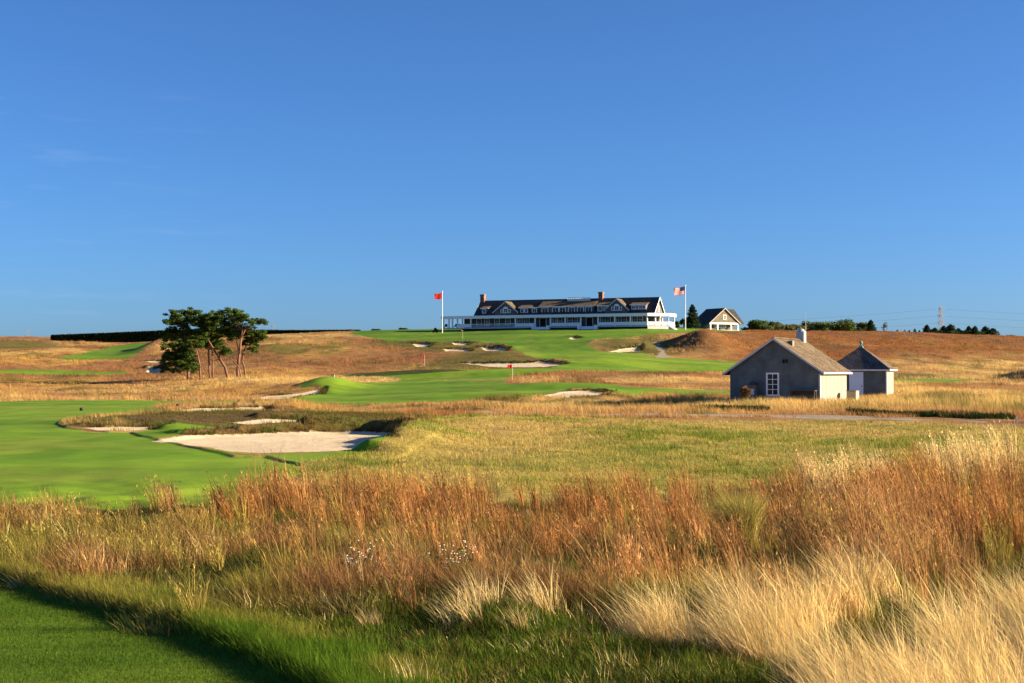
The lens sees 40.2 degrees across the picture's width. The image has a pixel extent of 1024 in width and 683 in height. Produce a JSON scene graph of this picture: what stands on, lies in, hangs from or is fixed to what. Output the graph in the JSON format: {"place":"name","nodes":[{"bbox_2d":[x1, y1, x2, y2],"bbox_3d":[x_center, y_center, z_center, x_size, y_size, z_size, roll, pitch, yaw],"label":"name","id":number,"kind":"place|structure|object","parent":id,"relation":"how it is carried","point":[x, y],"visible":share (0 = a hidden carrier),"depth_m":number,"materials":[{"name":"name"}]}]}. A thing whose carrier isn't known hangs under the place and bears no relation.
{"place":"outdoors","nodes":[
{"label":"outdoors","id":0,"kind":"place"},
{"bbox_2d":[0,572,298,682],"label":"mown path","id":1,"kind":"structure","parent":0,"point":[79,623],"depth_m":12.03,"materials":[{"name":"green plant"}]},
{"bbox_2d":[0,546,493,682],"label":"verge grass","id":2,"kind":"structure","parent":0,"point":[299,654],"depth_m":12.03,"materials":[{"name":"green plant"}]},
{"bbox_2d":[59,400,472,437],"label":"bank grass","id":3,"kind":"structure","parent":0,"point":[73,420],"depth_m":77.71,"materials":[{"name":"plant"}]},
{"bbox_2d":[0,327,972,509],"bbox_3d":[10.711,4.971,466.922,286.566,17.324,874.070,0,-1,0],"label":"fairway","id":4,"kind":"structure","parent":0,"point":[39,446],"depth_m":88.70,"materials":[{"name":"green plant"}]},
{"bbox_2d":[442,291,442,332],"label":"flagpole","id":5,"kind":"object","parent":4,"relation":"on","point":[442,311],"visible":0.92,"depth_m":352.19,"materials":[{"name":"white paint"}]},
{"bbox_2d":[434,293,441,298],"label":"flag","id":6,"kind":"object","parent":5,"relation":"attached to","point":[438,296],"visible":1,"depth_m":352.79,"materials":[{"name":"red fabric"}]},
{"bbox_2d":[441,292,675,330],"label":"clubhouse","id":7,"kind":"structure","parent":4,"relation":"on","point":[600,312],"depth_m":354.79,"materials":[{"name":"white wood"}]},
{"bbox_2d":[476,319,481,325],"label":"window","id":8,"kind":"structure","parent":7,"relation":"in","point":[478,321],"depth_m":363.92,"materials":[{"name":"black glass"}]},
{"bbox_2d":[484,318,489,325],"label":"window","id":9,"kind":"structure","parent":7,"relation":"in","point":[486,321],"depth_m":363.12,"materials":[{"name":"black glass"}]},
{"bbox_2d":[494,318,499,325],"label":"window","id":10,"kind":"structure","parent":7,"relation":"in","point":[496,320],"depth_m":362.10,"materials":[{"name":"black glass"}]},
{"bbox_2d":[505,318,510,324],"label":"window","id":11,"kind":"structure","parent":7,"relation":"in","point":[507,320],"depth_m":361.00,"materials":[{"name":"black glass"}]},
{"bbox_2d":[517,318,522,322],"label":"window","id":12,"kind":"structure","parent":7,"relation":"in","point":[519,320],"depth_m":359.68,"materials":[{"name":"black glass"}]},
{"bbox_2d":[524,318,529,322],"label":"window","id":13,"kind":"structure","parent":7,"relation":"in","point":[526,320],"depth_m":358.93,"materials":[{"name":"black glass"}]},
{"bbox_2d":[539,318,545,326],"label":"door","id":14,"kind":"structure","parent":7,"relation":"in","point":[542,321],"depth_m":357.32,"materials":[{"name":"black paint"}]},
{"bbox_2d":[567,317,572,322],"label":"window","id":15,"kind":"structure","parent":7,"relation":"in","point":[569,319],"depth_m":354.62,"materials":[{"name":"black glass"}]},
{"bbox_2d":[572,317,577,322],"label":"window","id":16,"kind":"structure","parent":7,"relation":"in","point":[575,319],"depth_m":354.02,"materials":[{"name":"black glass"}]},
{"bbox_2d":[586,317,592,325],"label":"door","id":17,"kind":"structure","parent":7,"relation":"in","point":[589,320],"depth_m":352.55,"materials":[{"name":"black paint"}]},
{"bbox_2d":[616,316,621,321],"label":"window","id":18,"kind":"structure","parent":7,"relation":"in","point":[618,318],"depth_m":349.72,"materials":[{"name":"black glass"}]},
{"bbox_2d":[621,316,626,321],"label":"window","id":19,"kind":"structure","parent":7,"relation":"in","point":[624,318],"depth_m":349.21,"materials":[{"name":"black glass"}]},
{"bbox_2d":[632,316,637,321],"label":"window","id":20,"kind":"structure","parent":7,"relation":"in","point":[634,318],"depth_m":348.15,"materials":[{"name":"black glass"}]},
{"bbox_2d":[638,316,642,321],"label":"window","id":21,"kind":"structure","parent":7,"relation":"in","point":[640,318],"depth_m":347.59,"materials":[{"name":"black glass"}]},
{"bbox_2d":[675,321,679,327],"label":"shrub","id":22,"kind":"object","parent":4,"relation":"on","point":[677,323],"visible":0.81,"depth_m":357.57,"materials":[{"name":"green plant"}]},
{"bbox_2d":[679,318,686,327],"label":"shrub","id":23,"kind":"object","parent":4,"relation":"on","point":[682,321],"visible":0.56,"depth_m":365.80,"materials":[{"name":"green plant"}]},
{"bbox_2d":[685,285,685,329],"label":"flagpole","id":24,"kind":"object","parent":4,"relation":"on","point":[685,307],"visible":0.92,"depth_m":345.19,"materials":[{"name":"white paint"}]},
{"bbox_2d":[674,286,684,295],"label":"flag","id":25,"kind":"object","parent":24,"relation":"attached to","point":[679,290],"visible":1,"depth_m":345.99,"materials":[{"name":"multicoloured fabric"}]},
{"bbox_2d":[683,304,701,328],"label":"conifer","id":26,"kind":"object","parent":4,"relation":"on","point":[692,320],"visible":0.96,"depth_m":361.58,"materials":[{"name":"green plant"}]},
{"bbox_2d":[697,308,743,330],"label":"cottage","id":27,"kind":"structure","parent":4,"relation":"on","point":[721,319],"depth_m":373.25,"materials":[{"name":"beige wood"}]},
{"bbox_2d":[0,455,1023,682],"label":"understory grass","id":28,"kind":"structure","parent":0,"point":[332,594],"depth_m":13.70,"materials":[{"name":"plant"}]},
{"bbox_2d":[0,329,1023,682],"bbox_3d":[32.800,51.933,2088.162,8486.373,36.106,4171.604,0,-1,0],"label":"rough ground","id":29,"kind":"structure","parent":0,"point":[438,357],"depth_m":150.41,"materials":[{"name":"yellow plant"}]},
{"bbox_2d":[90,427,147,430],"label":"sand bunker","id":30,"kind":"object","parent":29,"relation":"on","point":[135,428],"visible":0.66,"depth_m":70.72},
{"bbox_2d":[147,368,160,372],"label":"sand bunker","id":31,"kind":"object","parent":29,"relation":"on","point":[155,371],"visible":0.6,"depth_m":271.93},
{"bbox_2d":[158,337,204,379],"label":"pine tree","id":32,"kind":"object","parent":29,"relation":"on","point":[181,358],"visible":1,"depth_m":218.38,"materials":[{"name":"green plant"}]},
{"bbox_2d":[160,306,203,378],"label":"pine tree","id":33,"kind":"object","parent":29,"relation":"on","point":[175,332],"visible":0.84,"depth_m":223.01,"materials":[{"name":"green plant"}]},
{"bbox_2d":[50,329,360,341],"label":"hedge","id":34,"kind":"object","parent":29,"relation":"on","point":[139,336],"visible":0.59,"depth_m":426.90,"materials":[{"name":"green plant"}]},
{"bbox_2d":[188,310,228,377],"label":"pine tree","id":35,"kind":"object","parent":29,"relation":"on","point":[201,334],"visible":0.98,"depth_m":220.63,"materials":[{"name":"green plant"}]},
{"bbox_2d":[196,313,224,377],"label":"pine tree","id":36,"kind":"object","parent":29,"relation":"on","point":[207,346],"visible":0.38,"depth_m":223.92,"materials":[{"name":"green plant"}]},
{"bbox_2d":[211,334,226,376],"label":"pine tree","id":37,"kind":"object","parent":29,"relation":"on","point":[220,340],"visible":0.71,"depth_m":225.92,"materials":[{"name":"green plant"}]},
{"bbox_2d":[183,407,261,411],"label":"sand bunker","id":38,"kind":"object","parent":29,"relation":"on","point":[208,409],"visible":0.25,"depth_m":102.46},
{"bbox_2d":[214,345,240,376],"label":"pine tree","id":39,"kind":"object","parent":29,"relation":"on","point":[224,349],"visible":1,"depth_m":219.90,"materials":[{"name":"green plant"}]},
{"bbox_2d":[216,307,268,376],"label":"pine tree","id":40,"kind":"object","parent":29,"relation":"on","point":[236,317],"visible":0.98,"depth_m":222.07,"materials":[{"name":"green plant"}]},
{"bbox_2d":[241,329,267,375],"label":"pine tree","id":41,"kind":"object","parent":29,"relation":"on","point":[255,337],"visible":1,"depth_m":223.86,"materials":[{"name":"green plant"}]},
{"bbox_2d":[236,419,293,424],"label":"sand bunker","id":42,"kind":"object","parent":29,"relation":"on","point":[252,422],"visible":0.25,"depth_m":76.57},
{"bbox_2d":[157,431,392,452],"bbox_3d":[-10.119,4.256,59.395,10.362,0.243,16.574,0,-1,0],"label":"sand bunker","id":43,"kind":"object","parent":29,"relation":"on","point":[295,442],"visible":0.79,"depth_m":60.52},
{"bbox_2d":[260,390,318,398],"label":"sand bunker","id":44,"kind":"object","parent":29,"relation":"on","point":[313,393],"visible":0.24,"depth_m":168.99},
{"bbox_2d":[340,548,358,572],"bbox_3d":[-1.808,2.507,15.716,0.301,0.380,0.300,-1,-1,30],"label":"aster","id":45,"kind":"object","parent":29,"relation":"on","point":[348,561],"visible":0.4,"depth_m":15.73,"materials":[{"name":"white plant"}]},
{"bbox_2d":[83,335,644,437],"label":"lip grass","id":46,"kind":"structure","parent":29,"relation":"on","point":[268,407],"depth_m":77.79,"materials":[{"name":"green plant"}]},
{"bbox_2d":[350,540,390,577],"bbox_3d":[-1.558,2.434,15.506,0.422,0.444,0.374,0,-1,-16],"label":"aster","id":47,"kind":"object","parent":29,"relation":"on","point":[367,560],"visible":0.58,"depth_m":15.44,"materials":[{"name":"white plant"}]},
{"bbox_2d":[428,549,467,576],"bbox_3d":[-0.663,2.483,15.418,0.320,0.393,0.446,-1,-2,39],"label":"aster","id":48,"kind":"object","parent":29,"relation":"on","point":[449,562],"visible":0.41,"depth_m":15.39,"materials":[{"name":"white plant"}]},
{"bbox_2d":[439,540,475,580],"bbox_3d":[-0.583,2.446,15.237,0.423,0.524,0.498,0,-1,0],"label":"aster","id":49,"kind":"object","parent":29,"relation":"on","point":[462,551],"visible":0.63,"depth_m":15.26,"materials":[{"name":"white plant"}]},
{"bbox_2d":[484,348,505,350],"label":"sand bunker","id":50,"kind":"object","parent":29,"relation":"on","point":[495,349],"visible":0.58,"depth_m":297.82},
{"bbox_2d":[0,418,1023,626],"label":"bunch grass","id":51,"kind":"structure","parent":29,"relation":"on","point":[1015,525],"depth_m":20.37,"materials":[{"name":"brown plant"}]},
{"bbox_2d":[0,329,1023,400],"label":"hill fescue","id":52,"kind":"object","parent":29,"relation":"on","point":[587,379],"visible":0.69,"depth_m":242.32,"materials":[{"name":"brown plant"}]},
{"bbox_2d":[1,385,1023,418],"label":"fescue grass","id":53,"kind":"structure","parent":29,"relation":"on","point":[679,402],"depth_m":108.87,"materials":[{"name":"beige plant"}]},
{"bbox_2d":[466,362,562,366],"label":"sand bunker","id":54,"kind":"object","parent":29,"relation":"on","point":[537,364],"visible":0.75,"depth_m":251.38},
{"bbox_2d":[547,391,601,397],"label":"sand bunker","id":55,"kind":"object","parent":29,"relation":"on","point":[578,393],"visible":0.62,"depth_m":146.56},
{"bbox_2d":[615,348,638,351],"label":"sand bunker","id":56,"kind":"object","parent":29,"relation":"on","point":[629,350],"visible":0.86,"depth_m":290.49},
{"bbox_2d":[693,484,776,554],"bbox_3d":[3.088,2.495,19.425,1.377,1.091,1.346,0,-1,0],"label":"grass tussock","id":57,"kind":"object","parent":29,"relation":"on","point":[743,508],"depth_m":19.30,"materials":[{"name":"beige plant"}]},
{"bbox_2d":[455,403,1015,418],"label":"ditch weeds","id":58,"kind":"object","parent":29,"relation":"on","point":[975,415],"visible":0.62,"depth_m":94.23,"materials":[{"name":"green plant"}]},
{"bbox_2d":[739,386,750,401],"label":"shrub","id":59,"kind":"object","parent":29,"relation":"on","point":[744,390],"visible":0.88,"depth_m":115.42,"materials":[{"name":"brown plant"}]},
{"bbox_2d":[741,323,760,329],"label":"shrub","id":60,"kind":"object","parent":29,"relation":"on","point":[747,328],"visible":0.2,"depth_m":412.77,"materials":[{"name":"green plant"}]},
{"bbox_2d":[748,381,757,400],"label":"utility cabinet","id":61,"kind":"object","parent":29,"relation":"on","point":[753,386],"visible":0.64,"depth_m":118.86,"materials":[{"name":"grey metal"}]},
{"bbox_2d":[748,319,774,329],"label":"shrub","id":62,"kind":"object","parent":29,"relation":"on","point":[757,324],"visible":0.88,"depth_m":406.78,"materials":[{"name":"green plant"}]},
{"bbox_2d":[764,321,780,328],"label":"shrub","id":63,"kind":"object","parent":29,"relation":"on","point":[771,323],"visible":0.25,"depth_m":411.43,"materials":[{"name":"green plant"}]},
{"bbox_2d":[722,312,851,402],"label":"storage shed","id":64,"kind":"structure","parent":29,"relation":"on","point":[775,367],"depth_m":119.11,"materials":[{"name":"grey wood"}]},
{"bbox_2d":[766,373,778,395],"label":"window","id":65,"kind":"structure","parent":64,"relation":"in","point":[772,379],"depth_m":118.81,"materials":[{"name":"white paint"}]},
{"bbox_2d":[772,324,806,330],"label":"shrub","id":66,"kind":"object","parent":29,"relation":"on","point":[785,327],"visible":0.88,"depth_m":396.94,"materials":[{"name":"green plant"}]},
{"bbox_2d":[790,390,816,402],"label":"work table","id":67,"kind":"object","parent":29,"relation":"on","point":[804,392],"visible":0.74,"depth_m":117.15,"materials":[{"name":"brown wood"}]},
{"bbox_2d":[801,321,816,330],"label":"shrub","id":68,"kind":"object","parent":29,"relation":"on","point":[809,326],"visible":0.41,"depth_m":416.96,"materials":[{"name":"green plant"}]},
{"bbox_2d":[811,321,831,330],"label":"shrub","id":69,"kind":"object","parent":29,"relation":"on","point":[822,326],"visible":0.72,"depth_m":404.16,"materials":[{"name":"green plant"}]},
{"bbox_2d":[827,318,856,330],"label":"shrub","id":70,"kind":"object","parent":29,"relation":"on","point":[844,325],"visible":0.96,"depth_m":399.67,"materials":[{"name":"green plant"}]},
{"bbox_2d":[846,390,859,400],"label":"wooden bin","id":71,"kind":"object","parent":29,"relation":"on","point":[853,393],"visible":0.72,"depth_m":121.64,"materials":[{"name":"brown wood"}]},
{"bbox_2d":[851,322,867,330],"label":"shrub","id":72,"kind":"object","parent":29,"relation":"on","point":[861,326],"visible":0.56,"depth_m":410.01,"materials":[{"name":"green plant"}]},
{"bbox_2d":[836,340,896,394],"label":"pump house","id":73,"kind":"structure","parent":29,"relation":"on","point":[872,373],"depth_m":136.96,"materials":[{"name":"grey wood"}]},
{"bbox_2d":[849,372,862,394],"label":"door","id":74,"kind":"structure","parent":73,"relation":"in","point":[856,378],"depth_m":136.95,"materials":[{"name":"white paint"}]},
{"bbox_2d":[865,320,877,330],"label":"conifer","id":75,"kind":"object","parent":29,"relation":"on","point":[870,326],"visible":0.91,"depth_m":404.60,"materials":[{"name":"green plant"}]},
{"bbox_2d":[922,324,931,332],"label":"conifer","id":76,"kind":"object","parent":29,"relation":"on","point":[926,328],"visible":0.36,"depth_m":476.02,"materials":[{"name":"green plant"}]},
{"bbox_2d":[938,306,944,327],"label":"pylon","id":77,"kind":"object","parent":29,"relation":"on","point":[940,314],"visible":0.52,"depth_m":1199.85,"materials":[{"name":"grey metal"}]},
{"bbox_2d":[943,324,958,333],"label":"conifer","id":78,"kind":"object","parent":29,"relation":"on","point":[950,328],"visible":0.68,"depth_m":460.99,"materials":[{"name":"green plant"}]},
{"bbox_2d":[969,326,980,334],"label":"conifer","id":79,"kind":"object","parent":29,"relation":"on","point":[974,330],"visible":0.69,"depth_m":462.28,"materials":[{"name":"green plant"}]},
{"bbox_2d":[981,326,989,333],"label":"conifer","id":80,"kind":"object","parent":29,"relation":"on","point":[984,329],"visible":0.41,"depth_m":484.34,"materials":[{"name":"green plant"}]},
{"bbox_2d":[985,328,1001,334],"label":"conifer","id":81,"kind":"object","parent":29,"relation":"on","point":[992,331],"visible":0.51,"depth_m":477.95,"materials":[{"name":"green plant"}]},
{"bbox_2d":[0,0,1023,336],"label":"sky","id":82,"kind":"structure","parent":0,"point":[289,164],"materials":[{"name":"blue"}]},
{"bbox_2d":[281,412,1023,493],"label":"meadow grass","id":83,"kind":"structure","parent":0,"point":[714,436],"depth_m":55.53,"materials":[{"name":"plant"}]},
{"bbox_2d":[349,526,1023,682],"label":"straw grass","id":84,"kind":"structure","parent":0,"point":[958,656],"depth_m":11.16,"materials":[{"name":"beige plant"}]},
{"bbox_2d":[470,342,988,422],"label":"gravel path","id":85,"kind":"structure","parent":0,"point":[662,354],"depth_m":94.72,"materials":[{"name":"beige gravel"}]}
]}

